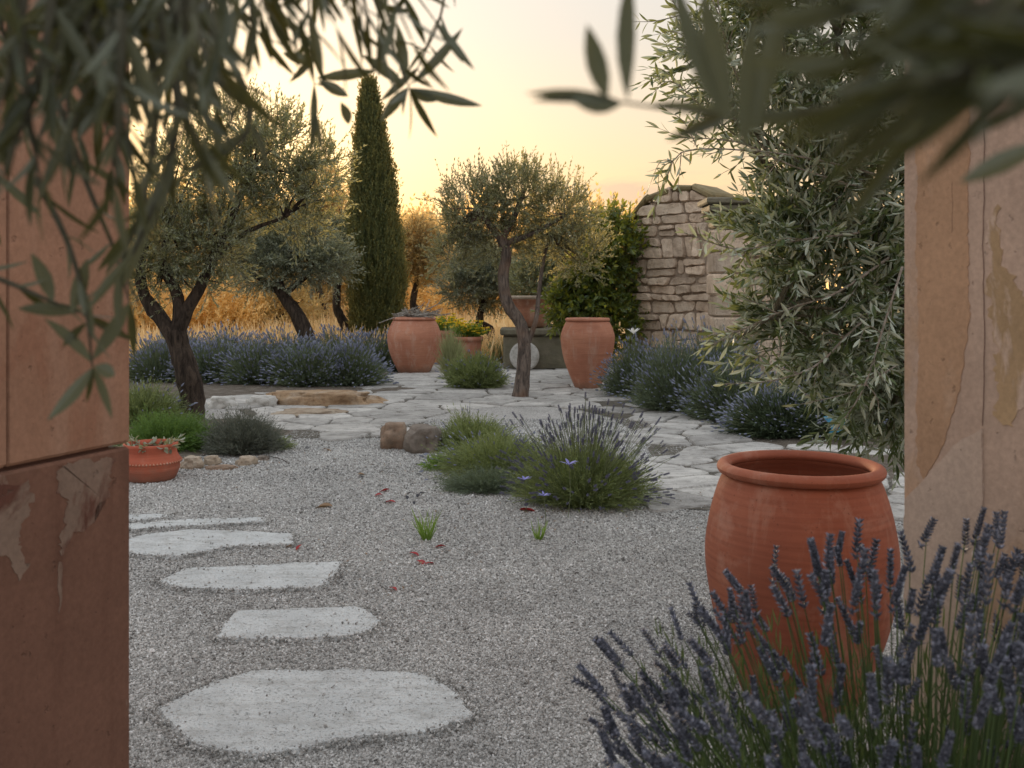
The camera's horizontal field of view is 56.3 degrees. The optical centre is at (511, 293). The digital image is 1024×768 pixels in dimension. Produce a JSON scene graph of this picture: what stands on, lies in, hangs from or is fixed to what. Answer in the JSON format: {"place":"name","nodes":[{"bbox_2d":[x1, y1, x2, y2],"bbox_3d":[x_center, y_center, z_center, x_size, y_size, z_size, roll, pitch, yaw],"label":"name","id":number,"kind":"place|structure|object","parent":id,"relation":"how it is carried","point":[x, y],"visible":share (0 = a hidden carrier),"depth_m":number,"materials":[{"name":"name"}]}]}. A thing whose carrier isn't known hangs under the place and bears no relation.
{"place":"outdoors","nodes":[
{"label":"outdoors","id":0,"kind":"place"},
{"bbox_2d":[129,333,193,382],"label":"lavender bush","id":1,"kind":"object","parent":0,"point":[141,364],"visible":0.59,"depth_m":13.31,"materials":[{"name":"purple plant"}]},
{"bbox_2d":[129,382,437,398],"bbox_3d":[-3.900,1.224,12.402,6.400,0.043,2.203,0,0,0],"label":"soil bed","id":2,"kind":"object","parent":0,"point":[214,389],"visible":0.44,"depth_m":12.24,"materials":[{"name":"soil"}]},
{"bbox_2d":[159,327,255,382],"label":"lavender bush","id":3,"kind":"object","parent":2,"relation":"on","point":[202,355],"visible":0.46,"depth_m":13.09,"materials":[{"name":"purple plant"}]},
{"bbox_2d":[203,330,293,385],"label":"lavender bush","id":4,"kind":"object","parent":2,"relation":"on","point":[245,366],"visible":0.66,"depth_m":12.81,"materials":[{"name":"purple plant"}]},
{"bbox_2d":[252,327,354,386],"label":"lavender bush","id":5,"kind":"object","parent":2,"relation":"on","point":[299,369],"visible":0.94,"depth_m":12.58,"materials":[{"name":"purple plant"}]},
{"bbox_2d":[306,334,398,387],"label":"lavender bush","id":6,"kind":"object","parent":2,"relation":"on","point":[360,370],"visible":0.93,"depth_m":12.71,"materials":[{"name":"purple plant"}]},
{"bbox_2d":[484,335,502,361],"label":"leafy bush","id":7,"kind":"object","parent":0,"point":[499,349],"visible":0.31,"depth_m":17.32,"materials":[{"name":"green plant"}]},
{"bbox_2d":[129,276,899,364],"bbox_3d":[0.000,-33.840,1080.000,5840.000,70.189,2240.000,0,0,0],"label":"ground","id":8,"kind":"structure","parent":0,"point":[827,280],"depth_m":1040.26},
{"bbox_2d":[129,197,198,257],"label":"olive tree","id":9,"kind":"object","parent":8,"relation":"on","point":[153,233],"depth_m":23.62,"materials":[{"name":"green plant"}]},
{"bbox_2d":[129,243,233,332],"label":"golden shrub","id":10,"kind":"object","parent":8,"relation":"on","point":[145,317],"visible":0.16,"depth_m":21.18,"materials":[{"name":"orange plant"}]},
{"bbox_2d":[163,262,280,334],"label":"golden shrub","id":11,"kind":"object","parent":8,"relation":"on","point":[228,305],"visible":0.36,"depth_m":21.96,"materials":[{"name":"yellow plant"}]},
{"bbox_2d":[185,155,270,250],"bbox_3d":[-7.810,-1.511,27.000,3.718,5.313,2.587,0,0,0],"label":"olive tree","id":12,"kind":"object","parent":8,"relation":"on","point":[227,202],"visible":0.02,"depth_m":26.73,"materials":[{"name":"green plant"}]},
{"bbox_2d":[208,250,332,326],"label":"golden shrub","id":13,"kind":"object","parent":8,"relation":"on","point":[304,304],"visible":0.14,"depth_m":23.60,"materials":[{"name":"orange plant"}]},
{"bbox_2d":[221,194,348,312],"bbox_3d":[-7.524,-0.999,28.958,5.775,4.421,5.767,0,0,-37],"label":"golden shrub","id":14,"kind":"object","parent":8,"relation":"on","point":[325,288],"depth_m":28.94,"materials":[{"name":"orange plant"}]},
{"bbox_2d":[211,193,370,342],"bbox_3d":[-3.964,-0.276,17.002,2.923,3.135,1.647,0,0,0],"label":"olive tree","id":15,"kind":"object","parent":8,"relation":"on","point":[269,256],"visible":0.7,"depth_m":16.79,"materials":[{"name":"green plant"}]},
{"bbox_2d":[276,161,350,321],"bbox_3d":[-5.396,-1.451,27.043,2.794,5.178,2.174,0,0,0],"label":"olive tree","id":16,"kind":"object","parent":8,"relation":"on","point":[338,206],"visible":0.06,"depth_m":26.86,"materials":[{"name":"green plant"}]},
{"bbox_2d":[313,200,366,331],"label":"olive tree","id":17,"kind":"object","parent":8,"relation":"on","point":[340,316],"visible":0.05,"depth_m":19.42,"materials":[{"name":"green plant"}]},
{"bbox_2d":[322,188,419,217],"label":"golden shrub","id":18,"kind":"object","parent":8,"relation":"on","point":[411,199],"depth_m":46.51,"materials":[{"name":"orange plant"}]},
{"bbox_2d":[315,206,430,306],"bbox_3d":[-4.610,-0.941,30.920,5.363,4.105,5.355,0,0,31],"label":"golden shrub","id":19,"kind":"object","parent":8,"relation":"on","point":[343,287],"visible":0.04,"depth_m":29.69,"materials":[{"name":"orange plant"}]},
{"bbox_2d":[343,73,412,343],"bbox_3d":[-2.689,-1.524,18.991,1.407,5.748,1.404,0,0,0],"label":"cypress tree","id":20,"kind":"object","parent":8,"relation":"on","point":[376,296],"visible":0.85,"depth_m":18.65,"materials":[{"name":"green plant"}]},
{"bbox_2d":[332,271,464,316],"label":"golden shrub","id":21,"kind":"object","parent":8,"relation":"on","point":[426,296],"visible":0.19,"depth_m":26.61,"materials":[{"name":"orange plant"}]},
{"bbox_2d":[400,202,452,312],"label":"olive tree","id":22,"kind":"object","parent":8,"relation":"on","point":[418,226],"visible":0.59,"depth_m":21.74,"materials":[{"name":"green plant"}]},
{"bbox_2d":[396,190,498,299],"bbox_3d":[-2.489,-1.357,34.976,6.179,4.736,6.188,0,0,9],"label":"golden shrub","id":23,"kind":"object","parent":8,"relation":"on","point":[432,209],"depth_m":34.22,"materials":[{"name":"yellow plant"}]},
{"bbox_2d":[435,312,461,363],"bbox_3d":[-1.138,0.796,16.957,0.692,0.907,0.641,0,0,41],"label":"flower pot","id":24,"kind":"object","parent":8,"relation":"on","point":[441,320],"visible":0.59,"depth_m":16.79,"materials":[{"name":"green plant"}]},
{"bbox_2d":[420,228,534,338],"bbox_3d":[-0.500,-0.038,19.013,2.637,2.839,1.661,0,0,0],"label":"olive tree","id":25,"kind":"object","parent":8,"relation":"on","point":[468,284],"visible":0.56,"depth_m":18.73,"materials":[{"name":"green plant"}]},
{"bbox_2d":[429,207,529,317],"bbox_3d":[-0.856,-0.823,29.952,4.649,3.810,4.354,0,0,-44],"label":"golden shrub","id":26,"kind":"object","parent":8,"relation":"on","point":[513,250],"depth_m":29.60,"materials":[{"name":"yellow plant"}]},
{"bbox_2d":[438,182,526,246],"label":"golden shrub","id":27,"kind":"object","parent":8,"relation":"on","point":[481,205],"depth_m":42.05,"materials":[{"name":"yellow plant"}]},
{"bbox_2d":[493,230,586,326],"bbox_3d":[0.723,-0.031,17.497,2.207,2.828,1.778,0,0,0],"label":"olive tree","id":28,"kind":"object","parent":8,"relation":"on","point":[521,281],"visible":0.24,"depth_m":17.21,"materials":[{"name":"green plant"}]},
{"bbox_2d":[499,186,616,288],"bbox_3d":[1.220,-1.430,34.279,5.917,4.849,5.541,0,0,23],"label":"golden shrub","id":29,"kind":"object","parent":8,"relation":"on","point":[555,216],"depth_m":33.69,"materials":[{"name":"yellow plant"}]},
{"bbox_2d":[554,182,645,247],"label":"golden shrub","id":30,"kind":"object","parent":8,"relation":"on","point":[599,198],"depth_m":37.46,"materials":[{"name":"yellow plant"}]},
{"bbox_2d":[628,328,637,359],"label":"white flower","id":31,"kind":"object","parent":8,"relation":"on","point":[632,330],"visible":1,"depth_m":9.29,"materials":[{"name":"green plant"}]},
{"bbox_2d":[129,0,902,276],"label":"sky","id":32,"kind":"structure","parent":0,"point":[514,48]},
{"bbox_2d":[129,365,904,767],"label":"gravel ground","id":33,"kind":"structure","parent":0,"point":[527,413],"depth_m":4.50,"materials":[{"name":"gravel"}]},
{"bbox_2d":[0,0,128,767],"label":"gate pillar","id":34,"kind":"structure","parent":33,"relation":"on","point":[64,588],"depth_m":1.83,"materials":[{"name":"brown"}]},
{"bbox_2d":[112,434,184,483],"bbox_3d":[-2.411,1.098,6.464,0.468,0.303,0.485,0,0,30],"label":"pot","id":35,"kind":"object","parent":33,"relation":"on","point":[154,460],"visible":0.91,"depth_m":6.30,"materials":[{"name":"orange ceramic"}]},
{"bbox_2d":[129,514,171,522],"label":"stepping stone","id":36,"kind":"object","parent":33,"relation":"on","point":[139,517],"visible":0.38,"depth_m":5.28,"materials":[{"name":"stone"}]},
{"bbox_2d":[141,327,213,354],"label":"lavender bush","id":37,"kind":"object","parent":33,"relation":"on","point":[191,337],"visible":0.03,"depth_m":16.00,"materials":[{"name":"purple plant"}]},
{"bbox_2d":[180,455,203,469],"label":"edging stone","id":38,"kind":"object","parent":33,"relation":"on","point":[191,462],"visible":0.81,"depth_m":6.81,"materials":[{"name":"stone"}]},
{"bbox_2d":[129,517,266,531],"bbox_3d":[-1.740,1.255,5.162,0.820,0.050,0.178,0,0,-15],"label":"stepping stone","id":39,"kind":"object","parent":33,"relation":"on","point":[205,521],"visible":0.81,"depth_m":5.15,"materials":[{"name":"stone"}]},
{"bbox_2d":[108,418,292,457],"bbox_3d":[-2.837,1.217,8.281,1.756,0.053,2.480,0,0,0],"label":"soil bed","id":40,"kind":"object","parent":33,"relation":"on","point":[182,454],"visible":0.06,"depth_m":7.50,"materials":[{"name":"soil"}]},
{"bbox_2d":[113,403,216,452],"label":"green shrub","id":41,"kind":"object","parent":40,"relation":"on","point":[168,427],"visible":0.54,"depth_m":7.56,"materials":[{"name":"plant"}]},
{"bbox_2d":[129,367,200,425],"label":"herb bush","id":42,"kind":"object","parent":40,"relation":"on","point":[139,398],"visible":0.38,"depth_m":8.99,"materials":[{"name":"green plant"}]},
{"bbox_2d":[129,73,365,420],"bbox_3d":[-2.730,-0.510,9.409,2.564,3.718,1.467,0,0,0],"label":"olive tree","id":43,"kind":"object","parent":40,"relation":"on","point":[176,225],"visible":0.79,"depth_m":9.31,"materials":[{"name":"green plant"}]},
{"bbox_2d":[129,529,294,558],"bbox_3d":[-1.548,1.254,4.792,0.880,0.052,0.526,0,0,-25],"label":"stepping stone","id":44,"kind":"object","parent":33,"relation":"on","point":[188,543],"visible":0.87,"depth_m":4.75,"materials":[{"name":"stone"}]},
{"bbox_2d":[204,455,221,465],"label":"edging stone","id":45,"kind":"object","parent":33,"relation":"on","point":[212,460],"visible":0.86,"depth_m":6.96,"materials":[{"name":"stone"}]},
{"bbox_2d":[205,464,237,470],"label":"edging stone","id":46,"kind":"object","parent":33,"relation":"on","point":[223,467],"visible":0.64,"depth_m":6.78,"materials":[{"name":"stone"}]},
{"bbox_2d":[207,395,237,408],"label":"flat rock","id":47,"kind":"object","parent":33,"relation":"on","point":[216,402],"visible":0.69,"depth_m":10.38,"materials":[{"name":"stone"}]},
{"bbox_2d":[191,319,268,355],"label":"lavender bush","id":48,"kind":"object","parent":33,"relation":"on","point":[232,332],"visible":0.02,"depth_m":15.96,"materials":[{"name":"purple plant"}]},
{"bbox_2d":[0,0,481,419],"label":"olive tree","id":49,"kind":"object","parent":33,"relation":"on","point":[83,40],"visible":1,"depth_m":0.64,"materials":[{"name":"green plant"}]},
{"bbox_2d":[193,402,292,455],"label":"grey shrub","id":50,"kind":"object","parent":33,"relation":"on","point":[240,434],"visible":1,"depth_m":7.40,"materials":[{"name":"plant"}]},
{"bbox_2d":[235,455,257,465],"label":"edging stone","id":51,"kind":"object","parent":33,"relation":"on","point":[247,460],"visible":0.75,"depth_m":6.95,"materials":[{"name":"stone"}]},
{"bbox_2d":[159,561,341,594],"bbox_3d":[-1.146,1.254,4.193,0.756,0.052,0.442,0,0,0],"label":"stepping stone","id":52,"kind":"object","parent":33,"relation":"on","point":[285,574],"visible":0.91,"depth_m":4.15,"materials":[{"name":"stone"}]},
{"bbox_2d":[245,395,277,406],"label":"flat rock","id":53,"kind":"object","parent":33,"relation":"on","point":[267,400],"visible":0.72,"depth_m":10.51,"materials":[{"name":"stone"}]},
{"bbox_2d":[257,455,269,460],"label":"edging stone","id":54,"kind":"object","parent":33,"relation":"on","point":[261,457],"visible":0.69,"depth_m":7.14,"materials":[{"name":"stone"}]},
{"bbox_2d":[246,322,323,353],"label":"lavender bush","id":55,"kind":"object","parent":33,"relation":"on","point":[283,335],"visible":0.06,"depth_m":15.91,"materials":[{"name":"purple plant"}]},
{"bbox_2d":[275,434,297,450],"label":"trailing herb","id":56,"kind":"object","parent":33,"relation":"on","point":[291,444],"visible":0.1,"depth_m":7.67,"materials":[{"name":"green plant"}]},
{"bbox_2d":[218,606,379,642],"bbox_3d":[-0.789,1.254,3.600,0.594,0.053,0.372,0,0,0],"label":"stepping stone","id":57,"kind":"object","parent":33,"relation":"on","point":[277,622],"visible":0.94,"depth_m":3.56,"materials":[{"name":"stone"}]},
{"bbox_2d":[270,408,348,415],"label":"flat rock","id":58,"kind":"object","parent":33,"relation":"on","point":[296,411],"visible":0.42,"depth_m":9.77,"materials":[{"name":"stone"}]},
{"bbox_2d":[158,668,474,760],"bbox_3d":[-0.581,1.254,2.857,0.946,0.053,0.598,0,0,0],"label":"stepping stone","id":59,"kind":"object","parent":33,"relation":"on","point":[223,713],"visible":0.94,"depth_m":2.83,"materials":[{"name":"stone"}]},
{"bbox_2d":[315,503,331,507],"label":"fallen leaf","id":60,"kind":"object","parent":33,"relation":"on","point":[324,504],"visible":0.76,"depth_m":5.60,"materials":[{"name":"plant"}]},
{"bbox_2d":[265,389,388,405],"bbox_3d":[-2.100,1.213,10.808,1.494,0.219,0.549,0,0,0],"label":"flat rock","id":61,"kind":"object","parent":33,"relation":"on","point":[318,397],"visible":0.69,"depth_m":10.60,"materials":[{"name":"stone"}]},
{"bbox_2d":[302,323,379,354],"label":"lavender bush","id":62,"kind":"object","parent":33,"relation":"on","point":[325,337],"visible":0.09,"depth_m":15.94,"materials":[{"name":"purple plant"}]},
{"bbox_2d":[337,327,437,371],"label":"lavender bush","id":63,"kind":"object","parent":33,"relation":"on","point":[382,347],"visible":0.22,"depth_m":15.38,"materials":[{"name":"purple plant"}]},
{"bbox_2d":[380,422,406,448],"bbox_3d":[-0.964,1.161,7.744,0.221,0.236,0.273,0,0,0],"label":"rock","id":64,"kind":"object","parent":33,"relation":"on","point":[392,435],"visible":0.89,"depth_m":7.67,"materials":[{"name":"stone"}]},
{"bbox_2d":[387,317,440,372],"bbox_3d":[-1.545,0.813,15.126,0.848,0.880,0.851,0,0,0],"label":"terracotta jar","id":65,"kind":"object","parent":33,"relation":"on","point":[412,343],"visible":0.89,"depth_m":14.81,"materials":[{"name":"ceramic"}]},
{"bbox_2d":[378,300,451,323],"bbox_3d":[-1.387,0.282,15.128,0.944,0.392,1.095,0,0,37],"label":"twig bundle","id":66,"kind":"object","parent":65,"relation":"on","point":[408,313],"visible":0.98,"depth_m":14.99,"materials":[{"name":"wood"}]},
{"bbox_2d":[403,424,442,453],"bbox_3d":[-0.705,1.201,7.574,0.279,0.325,0.309,0,0,14],"label":"rock","id":67,"kind":"object","parent":33,"relation":"on","point":[416,435],"visible":0.84,"depth_m":7.48,"materials":[{"name":"stone"}]},
{"bbox_2d":[407,508,441,540],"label":"grass tuft","id":68,"kind":"object","parent":33,"relation":"on","point":[428,533],"visible":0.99,"depth_m":4.83,"materials":[{"name":"plant"}]},
{"bbox_2d":[416,448,449,471],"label":"leafy plant","id":69,"kind":"object","parent":33,"relation":"on","point":[428,465],"visible":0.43,"depth_m":6.77,"materials":[{"name":"green plant"}]},
{"bbox_2d":[448,318,490,360],"bbox_3d":[-0.775,0.830,16.217,0.738,0.840,0.670,0,0,-45],"label":"flower pot","id":70,"kind":"object","parent":33,"relation":"on","point":[472,333],"visible":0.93,"depth_m":16.05,"materials":[{"name":"orange ceramic"}]},
{"bbox_2d":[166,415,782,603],"bbox_3d":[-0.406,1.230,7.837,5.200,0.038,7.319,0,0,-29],"label":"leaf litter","id":71,"kind":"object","parent":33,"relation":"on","point":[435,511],"visible":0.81,"depth_m":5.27,"materials":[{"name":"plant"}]},
{"bbox_2d":[431,403,521,450],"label":"herb bush","id":72,"kind":"object","parent":33,"relation":"on","point":[465,426],"visible":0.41,"depth_m":7.61,"materials":[{"name":"green plant"}]},
{"bbox_2d":[430,462,523,495],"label":"herb bush","id":73,"kind":"object","parent":33,"relation":"on","point":[478,481],"visible":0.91,"depth_m":5.99,"materials":[{"name":"green plant"}]},
{"bbox_2d":[517,476,530,512],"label":"blue flower","id":74,"kind":"object","parent":33,"relation":"on","point":[524,478],"visible":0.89,"depth_m":5.41,"materials":[{"name":"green plant"}]},
{"bbox_2d":[527,517,547,539],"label":"grass tuft","id":75,"kind":"object","parent":33,"relation":"on","point":[537,536],"visible":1,"depth_m":4.84,"materials":[{"name":"plant"}]},
{"bbox_2d":[539,491,548,523],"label":"blue flower","id":76,"kind":"object","parent":33,"relation":"on","point":[542,494],"visible":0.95,"depth_m":5.11,"materials":[{"name":"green plant"}]},
{"bbox_2d":[563,459,576,516],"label":"blue flower","id":77,"kind":"object","parent":33,"relation":"on","point":[567,461],"visible":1,"depth_m":5.07,"materials":[{"name":"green plant"}]},
{"bbox_2d":[490,391,679,511],"bbox_3d":[0.448,0.920,5.669,1.003,0.690,1.068,0,0,-25],"label":"lavender bush","id":78,"kind":"object","parent":33,"relation":"on","point":[595,479],"visible":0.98,"depth_m":5.58,"materials":[{"name":"green plant"}]},
{"bbox_2d":[589,325,663,395],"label":"lavender bush","id":79,"kind":"object","parent":33,"relation":"on","point":[613,384],"visible":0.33,"depth_m":11.46,"materials":[{"name":"green plant"}]},
{"bbox_2d":[607,319,721,412],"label":"lavender bush","id":80,"kind":"object","parent":33,"relation":"on","point":[656,386],"visible":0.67,"depth_m":10.01,"materials":[{"name":"green plant"}]},
{"bbox_2d":[623,183,802,375],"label":"stone wall","id":81,"kind":"structure","parent":33,"relation":"on","point":[671,287],"depth_m":13.78,"materials":[{"name":"stone"}]},
{"bbox_2d":[631,0,904,491],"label":"olive tree","id":82,"kind":"object","parent":33,"relation":"on","point":[797,226],"visible":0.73,"depth_m":3.85,"materials":[{"name":"plant"}]},
{"bbox_2d":[525,0,1023,228],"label":"olive tree","id":83,"kind":"object","parent":33,"relation":"on","point":[943,51],"visible":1,"depth_m":0.28,"materials":[{"name":"green plant"}]},
{"bbox_2d":[571,506,1023,767],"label":"lavender bush","id":84,"kind":"object","parent":33,"relation":"on","point":[822,739],"visible":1,"depth_m":1.49,"materials":[{"name":"plant"}]},
{"bbox_2d":[705,450,900,723],"bbox_3d":[0.881,0.884,2.930,0.572,0.735,0.573,0,0,0],"label":"terracotta jar","id":85,"kind":"object","parent":33,"relation":"on","point":[788,502],"visible":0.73,"depth_m":2.72,"materials":[{"name":"ceramic"}]},
{"bbox_2d":[903,66,1023,767],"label":"gate pillar","id":86,"kind":"structure","parent":33,"relation":"on","point":[964,350],"depth_m":1.86,"materials":[{"name":"brown"}]},
{"bbox_2d":[205,365,904,521],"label":"path","id":87,"kind":"structure","parent":0,"point":[687,484],"depth_m":9.30,"materials":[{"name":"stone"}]},
{"bbox_2d":[435,322,467,375],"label":"pale grass clump","id":88,"kind":"object","parent":87,"relation":"on","point":[449,347],"visible":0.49,"depth_m":14.11,"materials":[{"name":"plant"}]},
{"bbox_2d":[434,338,513,388],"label":"feathery bush","id":89,"kind":"object","parent":87,"relation":"on","point":[473,372],"visible":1,"depth_m":12.44,"materials":[{"name":"green plant"}]},
{"bbox_2d":[416,142,622,396],"bbox_3d":[0.092,-0.290,11.596,2.538,3.150,1.457,0,0,0],"label":"olive tree","id":90,"kind":"object","parent":87,"relation":"on","point":[537,224],"visible":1,"depth_m":11.46,"materials":[{"name":"green plant"}]},
{"bbox_2d":[510,343,538,369],"bbox_3d":[0.201,1.015,15.474,0.482,0.469,0.158,0,0,0],"label":"millstone","id":91,"kind":"object","parent":87,"relation":"on","point":[534,355],"visible":0.41,"depth_m":15.43,"materials":[{"name":"stone"}]},
{"bbox_2d":[500,327,566,368],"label":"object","id":92,"kind":"object","parent":87,"relation":"on","point":[550,354],"visible":0.53,"depth_m":15.65,"materials":[{"name":"stone"}]},
{"bbox_2d":[511,296,551,327],"bbox_3d":[0.311,0.302,16.000,0.849,0.525,0.852,0,0,0],"label":"planter","id":93,"kind":"object","parent":92,"relation":"on","point":[524,305],"visible":0.41,"depth_m":15.69,"materials":[{"name":"ceramic"}]},
{"bbox_2d":[561,317,614,388],"bbox_3d":[0.994,0.789,12.582,0.711,0.933,0.709,0,0,0],"label":"terracotta jar","id":94,"kind":"object","parent":87,"relation":"on","point":[587,343],"visible":0.95,"depth_m":12.32,"materials":[{"name":"ceramic"}]},
{"bbox_2d":[530,192,657,361],"bbox_3d":[1.198,-0.122,14.177,1.878,2.758,1.256,0,0,0],"label":"leafy shrub","id":95,"kind":"object","parent":87,"relation":"on","point":[591,296],"visible":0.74,"depth_m":13.96,"materials":[{"name":"green plant"}]},
{"bbox_2d":[705,450,904,479],"bbox_3d":[2.317,1.219,7.009,1.834,0.051,1.238,0,0,0],"label":"soil bed","id":96,"kind":"object","parent":87,"relation":"on","point":[885,464],"visible":0.1,"depth_m":6.91,"materials":[{"name":"soil"}]},
{"bbox_2d":[687,413,904,454],"bbox_3d":[3.209,1.224,9.200,3.026,0.044,4.400,0,0,0],"label":"soil bed","id":97,"kind":"object","parent":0,"point":[785,442],"visible":0.03,"depth_m":7.97,"materials":[{"name":"soil"}]},
{"bbox_2d":[670,315,759,375],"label":"lavender bush","id":98,"kind":"object","parent":97,"relation":"on","point":[722,348],"visible":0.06,"depth_m":10.44,"materials":[{"name":"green plant"}]},
{"bbox_2d":[697,197,756,358],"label":"stone pier","id":99,"kind":"structure","parent":97,"relation":"on","point":[715,268],"depth_m":10.80,"materials":[{"name":"stone"}]},
{"bbox_2d":[668,350,787,422],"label":"lavender bush","id":100,"kind":"object","parent":97,"relation":"on","point":[703,397],"visible":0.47,"depth_m":9.24,"materials":[{"name":"green plant"}]},
{"bbox_2d":[700,377,838,439],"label":"lavender bush","id":101,"kind":"object","parent":97,"relation":"on","point":[752,418],"visible":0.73,"depth_m":8.19,"materials":[{"name":"plant"}]},
{"bbox_2d":[760,307,783,392],"bbox_3d":[2.657,0.700,9.800,0.190,1.120,0.200,0,0,-11],"label":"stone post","id":102,"kind":"object","parent":97,"relation":"on","point":[766,343],"visible":0.03,"depth_m":9.71,"materials":[{"name":"stone"}]},
{"bbox_2d":[729,332,828,385],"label":"lavender bush","id":103,"kind":"object","parent":97,"relation":"on","point":[784,366],"visible":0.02,"depth_m":10.24,"materials":[{"name":"green plant"}]},
{"bbox_2d":[766,360,902,439],"bbox_3d":[2.941,0.895,8.248,1.603,0.741,1.005,0,0,0],"label":"lavender bush","id":104,"kind":"object","parent":97,"relation":"on","point":[813,418],"visible":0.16,"depth_m":8.09,"materials":[{"name":"plant"}]},
{"bbox_2d":[824,416,844,432],"bbox_3d":[1.887,0.769,5.609,0.138,0.108,0.034,0,0,0],"label":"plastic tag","id":105,"kind":"object","parent":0,"point":[828,420],"visible":0.22,"depth_m":5.60,"materials":[{"name":"plastic"}]},
{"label":"soil bed","id":106,"kind":"structure","parent":0,"visible":0},
{"bbox_2d":[419,422,583,479],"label":"lavender bush","id":107,"kind":"object","parent":106,"relation":"on","point":[479,452],"visible":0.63,"depth_m":6.44,"materials":[{"name":"green plant"}]}
]}

